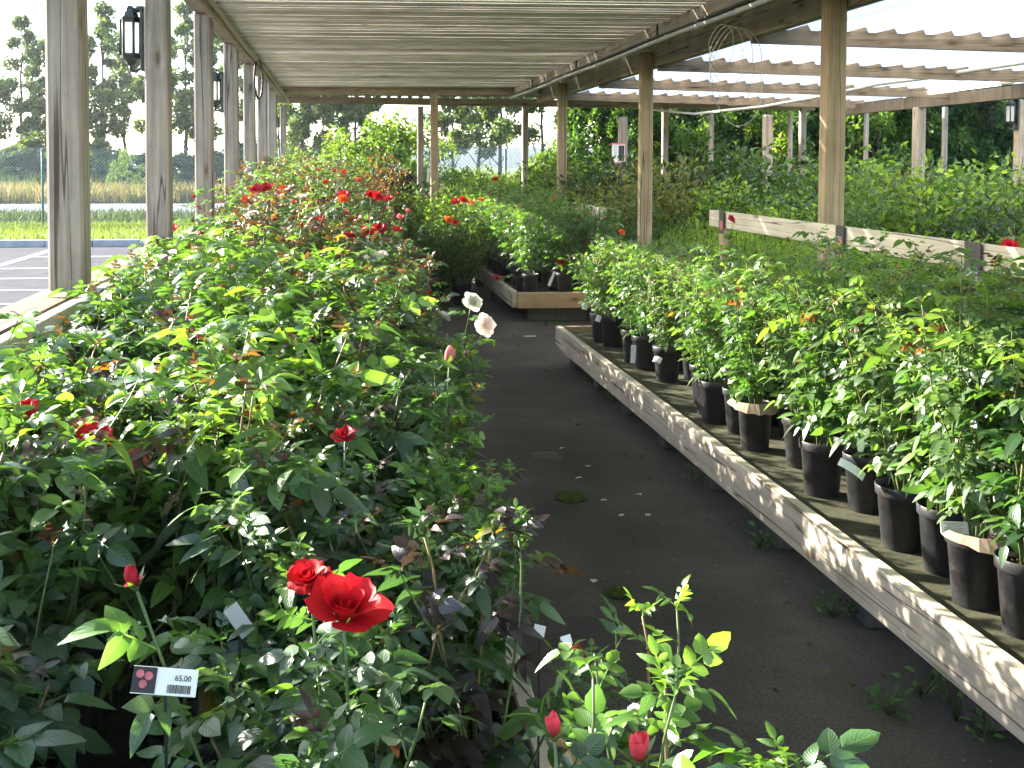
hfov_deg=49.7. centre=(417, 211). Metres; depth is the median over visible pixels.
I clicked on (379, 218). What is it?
potted rose
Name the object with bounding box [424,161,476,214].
garden shrub
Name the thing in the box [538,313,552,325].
floor weed
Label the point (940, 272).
potted shrub
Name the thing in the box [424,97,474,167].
thin tree
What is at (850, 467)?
plant label
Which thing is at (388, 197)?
potted rose
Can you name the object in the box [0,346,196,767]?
potted rose
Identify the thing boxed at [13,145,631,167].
hill
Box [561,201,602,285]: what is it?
potted rose
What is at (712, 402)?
potted rose
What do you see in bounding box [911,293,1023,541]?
potted rose
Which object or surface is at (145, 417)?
potted rose
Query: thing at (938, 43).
sheet canopy
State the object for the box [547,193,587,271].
potted rose
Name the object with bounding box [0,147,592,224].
chain link fence
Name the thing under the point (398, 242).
potted rose
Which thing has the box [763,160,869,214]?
potted shrub
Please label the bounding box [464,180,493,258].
potted rose
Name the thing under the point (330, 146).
garden shrub
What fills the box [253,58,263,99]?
cable loop
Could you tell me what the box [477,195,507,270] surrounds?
potted rose
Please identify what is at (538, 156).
garden shrub
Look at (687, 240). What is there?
potted shrub
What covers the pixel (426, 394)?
potted rose
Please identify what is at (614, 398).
floor weed
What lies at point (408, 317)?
potted rose
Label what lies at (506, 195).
potted rose
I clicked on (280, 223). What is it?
potted rose
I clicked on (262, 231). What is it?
potted rose
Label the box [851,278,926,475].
potted rose
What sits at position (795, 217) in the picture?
potted shrub
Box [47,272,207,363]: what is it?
potted rose
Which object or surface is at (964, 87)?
tube lamp
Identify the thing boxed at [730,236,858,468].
potted rose
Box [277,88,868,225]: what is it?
end canopy
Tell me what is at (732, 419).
potted rose
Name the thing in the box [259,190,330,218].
potted rose
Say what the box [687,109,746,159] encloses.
hedge tree
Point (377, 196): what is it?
potted rose
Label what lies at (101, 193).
dry grass
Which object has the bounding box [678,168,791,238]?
potted shrub
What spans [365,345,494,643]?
potted rose
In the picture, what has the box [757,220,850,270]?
potted shrub
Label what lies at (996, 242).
potted shrub
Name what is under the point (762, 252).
potted shrub
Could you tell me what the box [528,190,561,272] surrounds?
potted rose
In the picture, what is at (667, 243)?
potted rose
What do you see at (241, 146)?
roadside shrub
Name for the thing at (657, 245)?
potted rose
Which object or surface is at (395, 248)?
potted rose
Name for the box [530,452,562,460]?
floor patch
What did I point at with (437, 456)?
potted rose
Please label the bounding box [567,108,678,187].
hedge tree
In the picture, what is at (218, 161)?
roadside shrub
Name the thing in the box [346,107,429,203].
garden shrub
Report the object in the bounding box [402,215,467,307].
potted shrub
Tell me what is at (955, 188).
potted shrub
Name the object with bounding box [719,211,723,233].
rose sign
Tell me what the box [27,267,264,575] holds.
potted rose
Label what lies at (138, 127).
tree
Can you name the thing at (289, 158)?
potted rose
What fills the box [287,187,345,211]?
potted rose
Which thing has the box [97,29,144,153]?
tree
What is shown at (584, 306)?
plant label
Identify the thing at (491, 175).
garden shrub
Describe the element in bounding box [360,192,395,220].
potted rose
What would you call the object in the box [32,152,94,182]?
roadside shrub
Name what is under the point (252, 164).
potted rose
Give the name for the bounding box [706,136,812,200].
potted shrub
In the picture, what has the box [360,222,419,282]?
potted rose
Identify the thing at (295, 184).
potted rose
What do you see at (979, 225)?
potted shrub
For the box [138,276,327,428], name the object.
potted rose
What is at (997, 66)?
sagging pipe
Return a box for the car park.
[0,246,143,308]
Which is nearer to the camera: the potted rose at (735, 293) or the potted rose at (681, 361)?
the potted rose at (735, 293)
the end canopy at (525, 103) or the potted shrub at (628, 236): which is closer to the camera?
the potted shrub at (628, 236)
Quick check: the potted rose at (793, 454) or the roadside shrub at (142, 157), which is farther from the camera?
the roadside shrub at (142, 157)
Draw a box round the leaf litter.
[454,332,991,767]
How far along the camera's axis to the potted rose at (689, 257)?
7.33 m
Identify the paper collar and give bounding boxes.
[727,398,778,415]
[941,529,1022,556]
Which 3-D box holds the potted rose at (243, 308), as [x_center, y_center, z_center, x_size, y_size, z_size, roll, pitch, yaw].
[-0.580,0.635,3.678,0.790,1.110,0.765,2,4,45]
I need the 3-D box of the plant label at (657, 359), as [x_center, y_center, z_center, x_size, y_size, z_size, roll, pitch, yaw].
[1.362,0.841,6.255,0.047,0.009,0.050,12,37,25]
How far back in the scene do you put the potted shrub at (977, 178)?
10.93 m
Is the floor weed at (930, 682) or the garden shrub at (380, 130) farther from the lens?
the garden shrub at (380, 130)
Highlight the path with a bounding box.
[419,264,1023,767]
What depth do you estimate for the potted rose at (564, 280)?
11.37 m
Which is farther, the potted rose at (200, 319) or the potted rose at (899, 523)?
the potted rose at (899, 523)
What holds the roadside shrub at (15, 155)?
on the ground at (512, 170)
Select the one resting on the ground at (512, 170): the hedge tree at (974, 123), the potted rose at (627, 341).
the hedge tree at (974, 123)
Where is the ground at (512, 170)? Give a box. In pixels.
[1,168,608,203]
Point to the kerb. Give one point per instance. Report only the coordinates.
(94, 243)
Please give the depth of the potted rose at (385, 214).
11.09 m
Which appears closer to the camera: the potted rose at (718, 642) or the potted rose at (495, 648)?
the potted rose at (718, 642)
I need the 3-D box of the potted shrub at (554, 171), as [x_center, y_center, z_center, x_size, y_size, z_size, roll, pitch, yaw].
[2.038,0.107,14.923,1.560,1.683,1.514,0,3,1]
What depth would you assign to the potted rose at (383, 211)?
10.37 m
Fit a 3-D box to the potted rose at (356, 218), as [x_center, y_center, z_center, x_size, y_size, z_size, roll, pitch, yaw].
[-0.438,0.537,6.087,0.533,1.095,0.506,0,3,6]
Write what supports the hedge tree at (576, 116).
on the ground at (512, 170)
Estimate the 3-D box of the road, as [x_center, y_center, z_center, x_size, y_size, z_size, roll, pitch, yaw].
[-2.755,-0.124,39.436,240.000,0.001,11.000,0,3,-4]
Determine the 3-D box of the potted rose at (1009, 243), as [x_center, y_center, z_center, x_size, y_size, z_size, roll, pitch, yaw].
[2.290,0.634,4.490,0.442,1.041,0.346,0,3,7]
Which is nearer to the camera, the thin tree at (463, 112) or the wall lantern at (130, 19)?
the wall lantern at (130, 19)
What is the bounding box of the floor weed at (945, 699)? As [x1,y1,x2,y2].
[933,668,972,721]
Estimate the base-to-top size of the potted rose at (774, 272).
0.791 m
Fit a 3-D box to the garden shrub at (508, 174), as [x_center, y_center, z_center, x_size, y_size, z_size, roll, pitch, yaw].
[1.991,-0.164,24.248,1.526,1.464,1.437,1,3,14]
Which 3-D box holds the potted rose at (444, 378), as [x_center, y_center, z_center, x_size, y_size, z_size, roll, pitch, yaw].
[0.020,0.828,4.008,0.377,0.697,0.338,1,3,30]
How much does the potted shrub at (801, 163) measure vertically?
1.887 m
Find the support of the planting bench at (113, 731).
on the path
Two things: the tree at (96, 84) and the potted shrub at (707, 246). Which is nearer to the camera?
the potted shrub at (707, 246)
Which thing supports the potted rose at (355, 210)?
on the planting bench at (113, 731)
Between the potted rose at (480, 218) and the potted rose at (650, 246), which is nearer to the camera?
the potted rose at (650, 246)
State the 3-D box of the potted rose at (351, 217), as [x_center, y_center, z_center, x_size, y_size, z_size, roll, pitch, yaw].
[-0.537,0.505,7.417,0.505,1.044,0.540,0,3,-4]
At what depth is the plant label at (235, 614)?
1.77 m
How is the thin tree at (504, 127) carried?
on the ground at (512, 170)
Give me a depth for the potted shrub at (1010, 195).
9.91 m
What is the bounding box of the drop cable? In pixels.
[268,83,268,159]
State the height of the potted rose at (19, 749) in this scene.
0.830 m
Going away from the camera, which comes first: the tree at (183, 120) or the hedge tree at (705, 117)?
the hedge tree at (705, 117)
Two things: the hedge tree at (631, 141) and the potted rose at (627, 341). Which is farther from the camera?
the hedge tree at (631, 141)
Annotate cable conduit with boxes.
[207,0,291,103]
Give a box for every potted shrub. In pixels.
[256,143,330,179]
[286,147,370,189]
[316,141,381,182]
[349,150,421,216]
[381,180,453,261]
[402,194,482,298]
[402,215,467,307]
[418,184,476,287]
[426,215,492,304]
[427,167,502,242]
[433,202,495,292]
[469,171,539,220]
[511,143,610,196]
[512,159,590,199]
[547,137,681,233]
[550,175,628,264]
[558,152,703,257]
[585,213,676,253]
[587,215,656,247]
[614,147,749,237]
[625,195,718,245]
[636,238,666,253]
[652,128,777,228]
[653,211,739,250]
[653,229,694,245]
[674,177,771,242]
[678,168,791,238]
[681,233,737,263]
[694,208,759,243]
[698,227,758,261]
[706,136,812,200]
[706,202,782,256]
[708,230,803,273]
[711,245,792,270]
[724,159,817,213]
[730,188,817,258]
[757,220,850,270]
[759,177,817,222]
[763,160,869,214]
[767,144,865,197]
[771,240,817,277]
[781,137,915,218]
[794,256,880,287]
[802,154,915,204]
[802,185,910,265]
[805,168,915,231]
[843,219,906,280]
[846,226,958,308]
[847,147,1012,270]
[849,160,927,223]
[857,145,950,204]
[897,161,987,222]
[900,228,988,293]
[902,224,1019,306]
[908,186,1022,271]
[910,171,1019,226]
[912,178,999,240]
[917,154,1012,212]
[923,261,957,291]
[938,213,1023,303]
[944,189,1023,242]
[945,148,1023,227]
[953,149,1012,197]
[983,202,1023,243]
[983,233,1023,245]
[988,162,1023,232]
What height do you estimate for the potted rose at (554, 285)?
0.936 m
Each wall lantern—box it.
[118,5,144,72]
[214,71,223,111]
[1004,99,1020,130]
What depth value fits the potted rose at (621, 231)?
8.53 m
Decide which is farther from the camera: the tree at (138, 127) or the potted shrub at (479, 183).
the tree at (138, 127)
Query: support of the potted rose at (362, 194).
on the planting bench at (113, 731)
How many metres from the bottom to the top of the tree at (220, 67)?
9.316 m
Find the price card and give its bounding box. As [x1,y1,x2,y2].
[130,665,198,767]
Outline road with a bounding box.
[0,203,223,213]
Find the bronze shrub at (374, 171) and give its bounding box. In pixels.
[352,143,412,224]
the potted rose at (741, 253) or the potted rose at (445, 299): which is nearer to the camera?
the potted rose at (445, 299)
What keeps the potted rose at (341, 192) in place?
on the planting bench at (113, 731)
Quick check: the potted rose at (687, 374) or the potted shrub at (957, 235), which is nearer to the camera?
the potted rose at (687, 374)
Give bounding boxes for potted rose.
[0,310,178,730]
[0,321,189,688]
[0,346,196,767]
[0,379,157,767]
[0,509,124,767]
[0,531,115,767]
[16,322,378,767]
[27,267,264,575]
[34,351,260,704]
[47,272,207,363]
[52,268,209,375]
[58,558,481,767]
[91,238,332,440]
[91,244,216,367]
[101,235,243,333]
[101,311,325,459]
[130,208,268,296]
[132,213,293,316]
[136,529,468,767]
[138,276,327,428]
[140,286,402,695]
[143,236,250,286]
[164,445,415,728]
[168,226,353,353]
[173,192,301,235]
[173,206,264,241]
[176,228,349,341]
[179,186,280,230]
[181,418,431,661]
[193,204,284,243]
[193,212,284,251]
[201,225,302,278]
[201,238,310,288]
[203,217,281,246]
[209,186,289,222]
[212,209,317,262]
[215,172,286,204]
[215,172,309,220]
[215,188,320,255]
[218,176,284,208]
[218,182,272,214]
[219,193,340,258]
[221,209,310,280]
[223,155,305,204]
[230,182,325,251]
[230,195,334,259]
[230,217,322,277]
[235,154,312,197]
[235,156,311,196]
[239,160,309,213]
[240,152,317,198]
[250,155,293,180]
[252,165,317,185]
[252,358,412,563]
[256,159,337,201]
[257,179,346,225]
[257,184,343,237]
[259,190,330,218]
[260,151,316,174]
[266,170,345,225]
[267,290,422,445]
[268,300,428,486]
[268,304,435,451]
[269,720,393,767]
[272,173,324,210]
[275,171,334,217]
[281,247,438,360]
[281,255,415,368]
[284,344,459,546]
[285,168,318,188]
[287,158,358,204]
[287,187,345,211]
[288,150,335,198]
[288,157,354,183]
[290,158,348,187]
[290,194,367,258]
[292,155,338,178]
[292,214,382,316]
[292,242,420,334]
[295,154,337,191]
[295,258,391,357]
[297,221,391,319]
[299,245,374,284]
[302,238,388,309]
[303,222,364,265]
[306,495,636,767]
[310,189,375,248]
[312,182,369,244]
[313,160,354,182]
[313,190,376,251]
[313,196,368,253]
[316,209,376,263]
[318,215,388,257]
[321,179,359,212]
[322,186,369,215]
[324,212,372,251]
[325,168,368,207]
[327,183,372,245]
[328,177,373,208]
[341,174,370,213]
[349,180,376,213]
[350,206,403,244]
[356,177,408,225]
[358,195,410,250]
[358,238,440,316]
[359,190,386,264]
[359,190,408,249]
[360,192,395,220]
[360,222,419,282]
[361,210,406,244]
[362,226,426,352]
[364,207,393,230]
[365,200,394,220]
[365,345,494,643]
[367,205,403,242]
[367,208,415,242]
[369,226,421,259]
[370,225,409,254]
[371,198,389,213]
[374,250,445,348]
[374,358,468,572]
[376,271,459,350]
[378,382,486,554]
[379,255,448,328]
[380,308,442,370]
[382,341,459,427]
[383,251,447,348]
[383,489,565,767]
[388,450,545,703]
[390,436,530,581]
[394,292,496,444]
[398,294,460,386]
[400,333,490,481]
[444,190,527,281]
[461,185,523,275]
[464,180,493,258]
[467,193,494,264]
[475,188,551,290]
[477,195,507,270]
[478,177,500,267]
[478,196,516,273]
[492,198,568,291]
[494,187,525,258]
[497,634,880,767]
[499,183,535,260]
[499,203,539,285]
[506,186,544,264]
[523,186,552,257]
[524,195,570,286]
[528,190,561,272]
[532,190,575,267]
[532,195,565,281]
[532,203,575,289]
[533,185,562,258]
[535,574,746,767]
[537,710,673,767]
[539,203,590,291]
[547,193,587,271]
[558,229,632,311]
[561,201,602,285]
[562,198,611,289]
[568,235,625,342]
[572,197,623,288]
[580,245,653,346]
[591,233,654,327]
[596,243,672,362]
[604,244,688,369]
[614,247,651,327]
[617,242,659,323]
[623,241,677,310]
[631,259,708,382]
[643,244,698,342]
[647,254,705,369]
[652,240,696,256]
[657,236,703,271]
[660,214,740,274]
[661,255,709,339]
[661,258,769,403]
[664,267,752,424]
[665,256,729,380]
[669,241,704,262]
[669,274,737,414]
[673,282,781,434]
[679,250,734,272]
[679,263,730,336]
[689,229,839,451]
[694,262,758,377]
[695,258,755,280]
[701,266,780,376]
[702,248,755,282]
[716,256,787,292]
[719,224,935,498]
[721,277,777,376]
[724,259,780,281]
[727,281,820,437]
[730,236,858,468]
[744,273,798,426]
[756,260,801,295]
[765,276,888,411]
[768,267,901,468]
[778,229,972,514]
[805,245,1000,552]
[826,232,1021,577]
[844,261,938,448]
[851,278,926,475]
[867,272,1013,436]
[878,253,1023,611]
[906,256,1023,639]
[910,327,934,478]
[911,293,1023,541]
[933,286,1023,524]
[938,239,1018,408]
[977,316,1023,414]
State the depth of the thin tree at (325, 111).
43.51 m
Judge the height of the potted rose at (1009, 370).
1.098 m
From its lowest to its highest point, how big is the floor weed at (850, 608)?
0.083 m
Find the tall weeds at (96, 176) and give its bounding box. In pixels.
[0,172,521,189]
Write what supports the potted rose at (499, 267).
on the planting bench at (556, 304)
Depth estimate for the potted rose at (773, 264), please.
6.74 m
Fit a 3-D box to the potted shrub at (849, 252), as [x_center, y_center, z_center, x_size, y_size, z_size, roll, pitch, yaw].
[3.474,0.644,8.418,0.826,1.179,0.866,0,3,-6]
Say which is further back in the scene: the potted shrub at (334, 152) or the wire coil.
the potted shrub at (334, 152)
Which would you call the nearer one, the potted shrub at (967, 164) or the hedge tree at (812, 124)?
the potted shrub at (967, 164)
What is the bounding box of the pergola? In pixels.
[0,0,883,522]
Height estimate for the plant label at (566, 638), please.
0.445 m
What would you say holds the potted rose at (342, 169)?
on the planting bench at (113, 731)
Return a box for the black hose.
[510,0,753,95]
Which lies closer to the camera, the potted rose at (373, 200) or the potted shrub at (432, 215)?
the potted rose at (373, 200)
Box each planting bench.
[88,504,554,767]
[475,264,597,320]
[555,326,1023,742]
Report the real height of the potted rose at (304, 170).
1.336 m
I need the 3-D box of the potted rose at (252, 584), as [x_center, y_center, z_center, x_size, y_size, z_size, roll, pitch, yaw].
[-0.230,0.858,2.050,0.484,0.806,0.426,0,3,0]
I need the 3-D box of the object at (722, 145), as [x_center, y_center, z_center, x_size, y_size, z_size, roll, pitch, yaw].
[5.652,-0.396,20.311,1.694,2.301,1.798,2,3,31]
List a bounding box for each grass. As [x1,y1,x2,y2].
[0,179,601,203]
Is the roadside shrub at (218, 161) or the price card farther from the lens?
the roadside shrub at (218, 161)
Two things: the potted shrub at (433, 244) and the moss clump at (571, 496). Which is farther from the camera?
the potted shrub at (433, 244)
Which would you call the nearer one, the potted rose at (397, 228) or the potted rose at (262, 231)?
the potted rose at (262, 231)
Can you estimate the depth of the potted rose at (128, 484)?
2.44 m
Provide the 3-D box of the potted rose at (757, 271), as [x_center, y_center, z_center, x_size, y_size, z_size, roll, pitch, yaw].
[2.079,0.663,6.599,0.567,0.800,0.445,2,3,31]
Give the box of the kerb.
[0,239,144,246]
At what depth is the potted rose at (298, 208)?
5.80 m
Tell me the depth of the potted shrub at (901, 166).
14.44 m
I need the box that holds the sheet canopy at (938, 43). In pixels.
[567,0,1023,200]
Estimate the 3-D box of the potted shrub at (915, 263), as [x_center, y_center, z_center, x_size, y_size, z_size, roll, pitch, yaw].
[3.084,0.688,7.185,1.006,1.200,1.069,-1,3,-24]
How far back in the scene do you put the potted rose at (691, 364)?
6.21 m
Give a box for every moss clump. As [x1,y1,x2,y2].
[555,490,586,501]
[604,585,632,597]
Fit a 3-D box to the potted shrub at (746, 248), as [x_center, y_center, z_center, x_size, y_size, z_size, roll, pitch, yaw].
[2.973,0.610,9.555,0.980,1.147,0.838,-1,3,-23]
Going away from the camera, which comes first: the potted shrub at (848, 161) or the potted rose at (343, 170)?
the potted rose at (343, 170)
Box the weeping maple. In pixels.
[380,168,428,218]
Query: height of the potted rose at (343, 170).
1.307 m
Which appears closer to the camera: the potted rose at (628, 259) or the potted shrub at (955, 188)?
the potted rose at (628, 259)
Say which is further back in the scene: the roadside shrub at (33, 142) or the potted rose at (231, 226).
the roadside shrub at (33, 142)
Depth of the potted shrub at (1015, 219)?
8.93 m
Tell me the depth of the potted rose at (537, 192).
14.09 m
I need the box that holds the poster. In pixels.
[612,143,624,162]
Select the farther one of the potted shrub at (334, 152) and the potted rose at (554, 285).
the potted shrub at (334, 152)
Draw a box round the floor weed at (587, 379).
[583,374,592,383]
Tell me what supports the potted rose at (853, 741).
on the planting bench at (113, 731)
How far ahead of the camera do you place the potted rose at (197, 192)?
6.97 m
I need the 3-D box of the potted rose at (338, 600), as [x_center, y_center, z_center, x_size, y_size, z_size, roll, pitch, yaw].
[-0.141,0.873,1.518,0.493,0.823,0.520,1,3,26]
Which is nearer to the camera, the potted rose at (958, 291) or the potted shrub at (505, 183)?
the potted rose at (958, 291)
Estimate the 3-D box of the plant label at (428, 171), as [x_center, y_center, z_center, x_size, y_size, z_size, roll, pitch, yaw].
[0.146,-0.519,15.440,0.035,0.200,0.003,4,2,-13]
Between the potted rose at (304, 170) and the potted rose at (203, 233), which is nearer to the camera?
the potted rose at (203, 233)
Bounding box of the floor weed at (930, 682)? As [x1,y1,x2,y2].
[891,665,948,700]
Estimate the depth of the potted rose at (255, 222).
5.56 m
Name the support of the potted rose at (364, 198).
on the planting bench at (113, 731)
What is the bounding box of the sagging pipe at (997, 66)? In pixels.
[653,60,1023,114]
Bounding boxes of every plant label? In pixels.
[224,602,254,721]
[427,168,429,181]
[534,624,545,767]
[548,271,555,285]
[560,634,572,694]
[582,303,587,309]
[595,315,601,322]
[630,345,635,362]
[652,356,662,363]
[837,458,864,480]
[940,521,971,533]
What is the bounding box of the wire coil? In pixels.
[709,24,761,125]
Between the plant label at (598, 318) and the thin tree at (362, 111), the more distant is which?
the thin tree at (362, 111)
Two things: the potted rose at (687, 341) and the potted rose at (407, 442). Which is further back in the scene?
the potted rose at (687, 341)
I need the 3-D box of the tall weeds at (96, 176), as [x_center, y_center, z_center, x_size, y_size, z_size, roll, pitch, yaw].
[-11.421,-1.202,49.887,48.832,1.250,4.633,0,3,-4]
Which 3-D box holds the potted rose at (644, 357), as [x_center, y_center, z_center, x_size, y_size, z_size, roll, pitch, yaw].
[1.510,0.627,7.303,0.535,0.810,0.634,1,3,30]
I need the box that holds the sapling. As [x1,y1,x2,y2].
[105,147,145,188]
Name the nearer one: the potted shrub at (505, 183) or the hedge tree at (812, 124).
the potted shrub at (505, 183)
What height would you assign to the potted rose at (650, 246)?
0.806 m
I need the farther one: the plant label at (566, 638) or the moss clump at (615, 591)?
the moss clump at (615, 591)
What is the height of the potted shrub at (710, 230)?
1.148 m
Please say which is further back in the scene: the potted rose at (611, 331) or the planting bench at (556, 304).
the planting bench at (556, 304)
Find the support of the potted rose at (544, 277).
on the planting bench at (556, 304)
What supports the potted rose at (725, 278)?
on the planting bench at (976, 658)
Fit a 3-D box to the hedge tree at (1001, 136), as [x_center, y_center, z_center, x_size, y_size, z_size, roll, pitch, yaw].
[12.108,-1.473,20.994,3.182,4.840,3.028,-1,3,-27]
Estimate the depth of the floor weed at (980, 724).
3.05 m
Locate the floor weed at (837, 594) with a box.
[834,590,860,619]
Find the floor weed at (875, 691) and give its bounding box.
[863,682,913,721]
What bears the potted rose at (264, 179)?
on the planting bench at (113, 731)
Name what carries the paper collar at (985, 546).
on the potted rose at (974, 580)
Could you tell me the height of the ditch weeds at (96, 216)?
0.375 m
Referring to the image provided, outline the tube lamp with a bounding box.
[903,81,1014,97]
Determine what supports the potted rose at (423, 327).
on the planting bench at (113, 731)
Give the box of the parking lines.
[0,250,111,304]
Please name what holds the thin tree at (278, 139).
on the ground at (512, 170)
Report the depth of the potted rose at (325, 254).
4.65 m
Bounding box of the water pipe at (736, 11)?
[509,0,773,98]
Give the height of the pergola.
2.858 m
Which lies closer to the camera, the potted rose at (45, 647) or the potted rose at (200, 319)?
the potted rose at (45, 647)
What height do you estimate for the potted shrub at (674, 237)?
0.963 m
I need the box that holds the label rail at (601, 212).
[548,202,605,308]
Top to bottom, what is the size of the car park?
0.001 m
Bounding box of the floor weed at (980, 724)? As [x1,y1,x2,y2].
[964,706,1005,741]
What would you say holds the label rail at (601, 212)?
on the path
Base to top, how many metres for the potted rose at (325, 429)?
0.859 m
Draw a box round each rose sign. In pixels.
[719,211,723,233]
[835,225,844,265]
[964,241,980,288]
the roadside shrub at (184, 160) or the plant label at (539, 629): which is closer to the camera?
the plant label at (539, 629)
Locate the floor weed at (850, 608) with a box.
[811,588,856,617]
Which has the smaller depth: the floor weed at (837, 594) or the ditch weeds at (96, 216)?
the floor weed at (837, 594)
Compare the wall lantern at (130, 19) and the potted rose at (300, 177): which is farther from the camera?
the potted rose at (300, 177)
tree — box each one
[0,14,45,167]
[22,36,45,146]
[88,0,137,163]
[88,53,101,99]
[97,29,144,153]
[125,25,179,133]
[171,0,223,155]
[186,32,242,121]
[215,39,243,129]
[256,89,307,161]
[277,103,331,156]
[286,96,357,154]
[321,96,385,150]
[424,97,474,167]
[439,97,513,178]
[460,97,546,174]
[504,107,556,158]
[515,107,637,187]
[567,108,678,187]
[627,112,686,176]
[629,109,716,187]
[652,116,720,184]
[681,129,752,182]
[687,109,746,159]
[691,110,786,182]
[723,110,815,178]
[749,107,819,181]
[751,110,797,169]
[807,126,877,174]
[813,97,952,192]
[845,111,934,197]
[856,97,986,180]
[859,97,1002,187]
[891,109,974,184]
[899,102,1013,170]
[929,83,1023,181]
[975,119,1013,179]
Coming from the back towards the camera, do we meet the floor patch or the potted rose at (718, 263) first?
the potted rose at (718, 263)
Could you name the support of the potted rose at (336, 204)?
on the planting bench at (113, 731)
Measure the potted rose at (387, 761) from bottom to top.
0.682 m
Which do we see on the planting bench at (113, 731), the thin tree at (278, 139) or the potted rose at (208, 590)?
the potted rose at (208, 590)
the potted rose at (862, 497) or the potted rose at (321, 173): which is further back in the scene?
the potted rose at (321, 173)
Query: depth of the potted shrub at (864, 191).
10.20 m
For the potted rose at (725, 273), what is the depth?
6.38 m
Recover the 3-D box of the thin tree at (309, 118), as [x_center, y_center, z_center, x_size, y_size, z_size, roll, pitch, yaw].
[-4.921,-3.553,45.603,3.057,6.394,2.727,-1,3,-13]
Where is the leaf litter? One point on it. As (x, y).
(852, 684)
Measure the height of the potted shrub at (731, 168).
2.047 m
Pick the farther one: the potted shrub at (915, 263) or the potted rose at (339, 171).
the potted rose at (339, 171)
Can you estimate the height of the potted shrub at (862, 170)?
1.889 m
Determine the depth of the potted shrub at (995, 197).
10.34 m
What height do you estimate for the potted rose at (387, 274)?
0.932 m
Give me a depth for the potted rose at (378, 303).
3.79 m
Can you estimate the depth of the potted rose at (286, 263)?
4.58 m
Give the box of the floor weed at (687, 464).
[682,460,706,485]
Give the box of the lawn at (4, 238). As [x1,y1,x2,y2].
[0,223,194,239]
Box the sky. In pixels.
[0,0,606,155]
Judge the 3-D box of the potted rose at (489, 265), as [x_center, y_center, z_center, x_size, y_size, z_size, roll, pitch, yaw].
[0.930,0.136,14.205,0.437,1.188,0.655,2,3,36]
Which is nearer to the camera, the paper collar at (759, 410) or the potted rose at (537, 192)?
the paper collar at (759, 410)
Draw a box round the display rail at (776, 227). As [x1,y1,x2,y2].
[709,210,1023,277]
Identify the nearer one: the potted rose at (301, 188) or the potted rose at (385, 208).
the potted rose at (301, 188)
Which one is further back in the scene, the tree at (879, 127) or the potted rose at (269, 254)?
the tree at (879, 127)
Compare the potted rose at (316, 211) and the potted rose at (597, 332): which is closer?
the potted rose at (316, 211)
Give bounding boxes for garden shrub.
[314,123,387,169]
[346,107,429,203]
[374,116,459,202]
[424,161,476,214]
[455,164,513,188]
[498,172,518,188]
[508,160,554,187]
[517,138,577,188]
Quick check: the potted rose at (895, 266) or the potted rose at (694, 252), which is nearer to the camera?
the potted rose at (895, 266)
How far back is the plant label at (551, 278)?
11.31 m
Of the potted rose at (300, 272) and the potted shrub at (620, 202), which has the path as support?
the potted shrub at (620, 202)
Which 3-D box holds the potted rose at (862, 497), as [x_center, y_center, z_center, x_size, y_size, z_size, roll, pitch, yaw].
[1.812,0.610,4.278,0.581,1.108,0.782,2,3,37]
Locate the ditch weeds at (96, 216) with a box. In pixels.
[0,206,222,222]
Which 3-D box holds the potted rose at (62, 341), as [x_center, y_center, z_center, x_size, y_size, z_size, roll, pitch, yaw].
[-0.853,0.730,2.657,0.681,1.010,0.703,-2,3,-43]
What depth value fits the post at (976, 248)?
4.68 m
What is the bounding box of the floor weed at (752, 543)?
[743,520,773,548]
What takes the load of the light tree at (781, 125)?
on the ground at (512, 170)
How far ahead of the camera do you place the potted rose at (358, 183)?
11.64 m
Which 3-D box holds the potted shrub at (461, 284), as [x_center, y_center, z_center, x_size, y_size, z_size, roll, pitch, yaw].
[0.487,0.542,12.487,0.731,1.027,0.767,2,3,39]
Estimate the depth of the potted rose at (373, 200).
11.75 m
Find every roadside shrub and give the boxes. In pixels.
[0,129,46,177]
[0,143,46,181]
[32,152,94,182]
[90,135,136,179]
[91,157,140,185]
[130,149,186,177]
[173,151,194,180]
[183,149,242,182]
[214,141,257,180]
[287,143,326,159]
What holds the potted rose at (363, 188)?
on the planting bench at (113, 731)
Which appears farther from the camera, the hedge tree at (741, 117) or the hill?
the hill
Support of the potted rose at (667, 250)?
on the planting bench at (976, 658)
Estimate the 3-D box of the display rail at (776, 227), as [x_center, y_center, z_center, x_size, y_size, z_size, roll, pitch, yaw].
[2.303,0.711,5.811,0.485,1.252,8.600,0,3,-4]
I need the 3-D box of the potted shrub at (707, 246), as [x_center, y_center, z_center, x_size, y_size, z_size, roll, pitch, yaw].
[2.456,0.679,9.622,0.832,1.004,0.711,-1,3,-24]
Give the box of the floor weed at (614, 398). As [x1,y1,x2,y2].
[604,391,619,402]
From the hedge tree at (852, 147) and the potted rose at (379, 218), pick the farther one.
the hedge tree at (852, 147)
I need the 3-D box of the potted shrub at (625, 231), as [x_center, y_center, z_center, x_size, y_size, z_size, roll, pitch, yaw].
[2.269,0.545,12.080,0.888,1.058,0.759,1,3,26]
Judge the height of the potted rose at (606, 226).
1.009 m
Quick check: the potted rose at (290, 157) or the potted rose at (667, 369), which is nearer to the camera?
the potted rose at (667, 369)
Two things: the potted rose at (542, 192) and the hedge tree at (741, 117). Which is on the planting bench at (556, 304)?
the potted rose at (542, 192)
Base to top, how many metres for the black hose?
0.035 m
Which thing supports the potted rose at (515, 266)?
on the planting bench at (556, 304)
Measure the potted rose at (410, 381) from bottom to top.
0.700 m
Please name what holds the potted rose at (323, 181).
on the planting bench at (113, 731)

